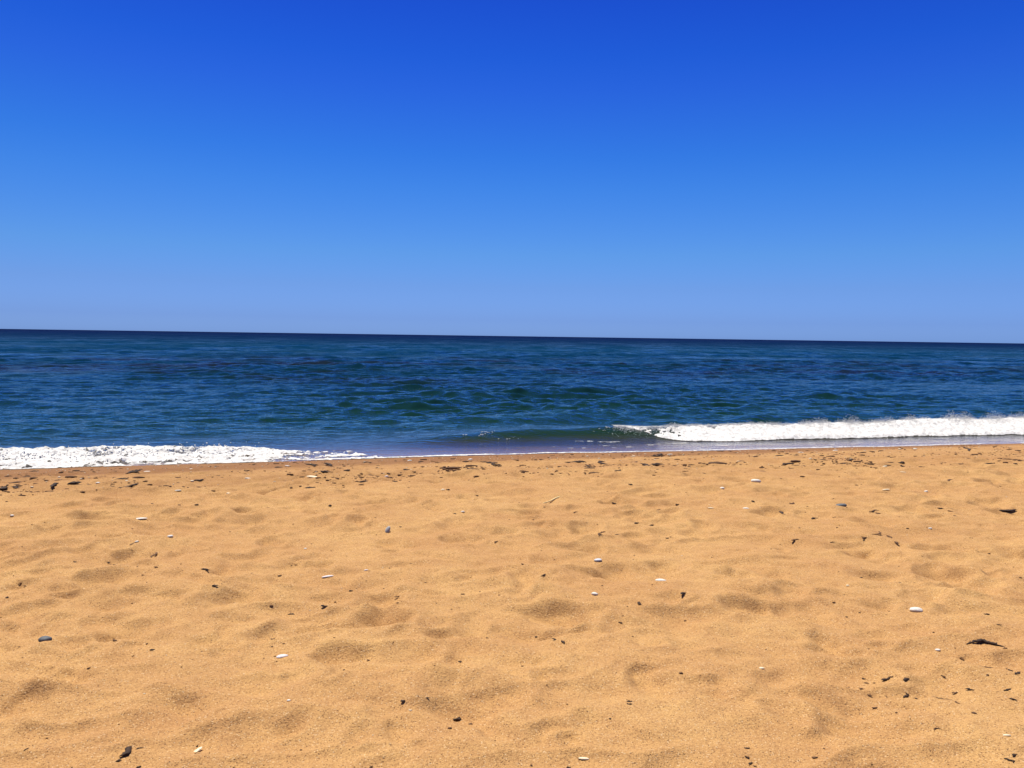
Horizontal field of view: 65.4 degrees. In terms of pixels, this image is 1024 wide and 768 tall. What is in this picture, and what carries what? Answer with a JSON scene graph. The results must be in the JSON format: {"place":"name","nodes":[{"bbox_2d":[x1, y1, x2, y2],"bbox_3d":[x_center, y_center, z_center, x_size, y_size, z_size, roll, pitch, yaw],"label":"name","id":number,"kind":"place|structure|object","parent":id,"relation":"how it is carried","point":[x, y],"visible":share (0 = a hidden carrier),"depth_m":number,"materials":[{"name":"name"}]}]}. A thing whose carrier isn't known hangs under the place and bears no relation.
{"place":"outdoors","nodes":[
{"label":"outdoors","id":0,"kind":"place"},
{"bbox_2d":[119,746,131,756],"bbox_3d":[-1.284,1.227,2.660,0.032,0.016,0.064,1,3,-1],"label":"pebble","id":1,"kind":"object","parent":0,"point":[128,750],"visible":1,"depth_m":2.65,"materials":[{"name":"grey stone"}]},
{"bbox_2d":[0,434,1023,767],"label":"sand","id":2,"kind":"structure","parent":0,"point":[438,650],"depth_m":4.06,"materials":[{"name":"beige sand"}]},
{"bbox_2d":[38,636,51,641],"bbox_3d":[-2.085,1.138,3.558,0.057,0.027,0.047,-5,-4,11],"label":"pebble","id":3,"kind":"object","parent":2,"relation":"on","point":[44,638],"visible":0.92,"depth_m":3.54,"materials":[{"name":"grey stone"}]},
{"bbox_2d":[276,654,287,657],"bbox_3d":[-1.000,1.182,3.471,0.052,0.009,0.035,-2,-3,-24],"label":"shell","id":4,"kind":"object","parent":2,"relation":"on","point":[282,655],"visible":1,"depth_m":3.46},
{"bbox_2d":[0,445,1023,767],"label":"plant litter","id":5,"kind":"object","parent":2,"relation":"on","point":[450,469],"visible":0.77,"depth_m":8.45,"materials":[{"name":"brown plant"}]},
{"bbox_2d":[310,443,980,459],"bbox_3d":[6.662,0.969,12.764,19.202,0.027,0.267,0,4,-14],"label":"edge foam","id":6,"kind":"object","parent":2,"relation":"on","point":[622,451],"visible":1,"depth_m":11.43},
{"bbox_2d":[909,607,922,611],"bbox_3d":[2.087,1.166,4.119,0.064,0.028,0.053,-1,-3,16],"label":"pebble","id":7,"kind":"object","parent":2,"relation":"on","point":[915,609],"visible":1,"depth_m":4.10,"materials":[{"name":"white stone"}]},
{"bbox_2d":[967,638,1003,646],"bbox_3d":[2.168,1.182,3.652,0.170,0.019,0.070,2,4,18],"label":"driftwood","id":8,"kind":"object","parent":2,"relation":"on","point":[981,640],"visible":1,"depth_m":3.65,"materials":[{"name":"brown wood"}]},
{"bbox_2d":[999,509,1015,511],"bbox_3d":[4.203,1.069,6.730,0.182,0.020,0.079,0,3,-10],"label":"seaweed scrap","id":9,"kind":"object","parent":2,"relation":"on","point":[1009,510],"visible":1,"depth_m":6.72,"materials":[{"name":"black plant"}]},
{"bbox_2d":[0,329,1023,469],"bbox_3d":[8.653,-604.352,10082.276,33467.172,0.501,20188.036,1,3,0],"label":"sea","id":10,"kind":"structure","parent":0,"point":[97,388],"depth_m":24.79,"materials":[{"name":"liquid"}]},
{"bbox_2d":[0,442,402,468],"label":"swash foam","id":11,"kind":"object","parent":10,"relation":"on","point":[60,456],"visible":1,"depth_m":10.37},
{"bbox_2d":[463,409,1023,440],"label":"breaker foam","id":12,"kind":"object","parent":10,"relation":"on","point":[921,426],"visible":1,"depth_m":13.71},
{"bbox_2d":[0,0,1023,342],"label":"sky","id":13,"kind":"structure","parent":0,"point":[819,170],"materials":[{"name":"blue"}]},
{"bbox_2d":[8,444,1023,758],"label":"shell grit","id":14,"kind":"object","parent":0,"point":[490,458],"visible":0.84,"depth_m":9.54,"materials":[{"name":"white"}]}
]}

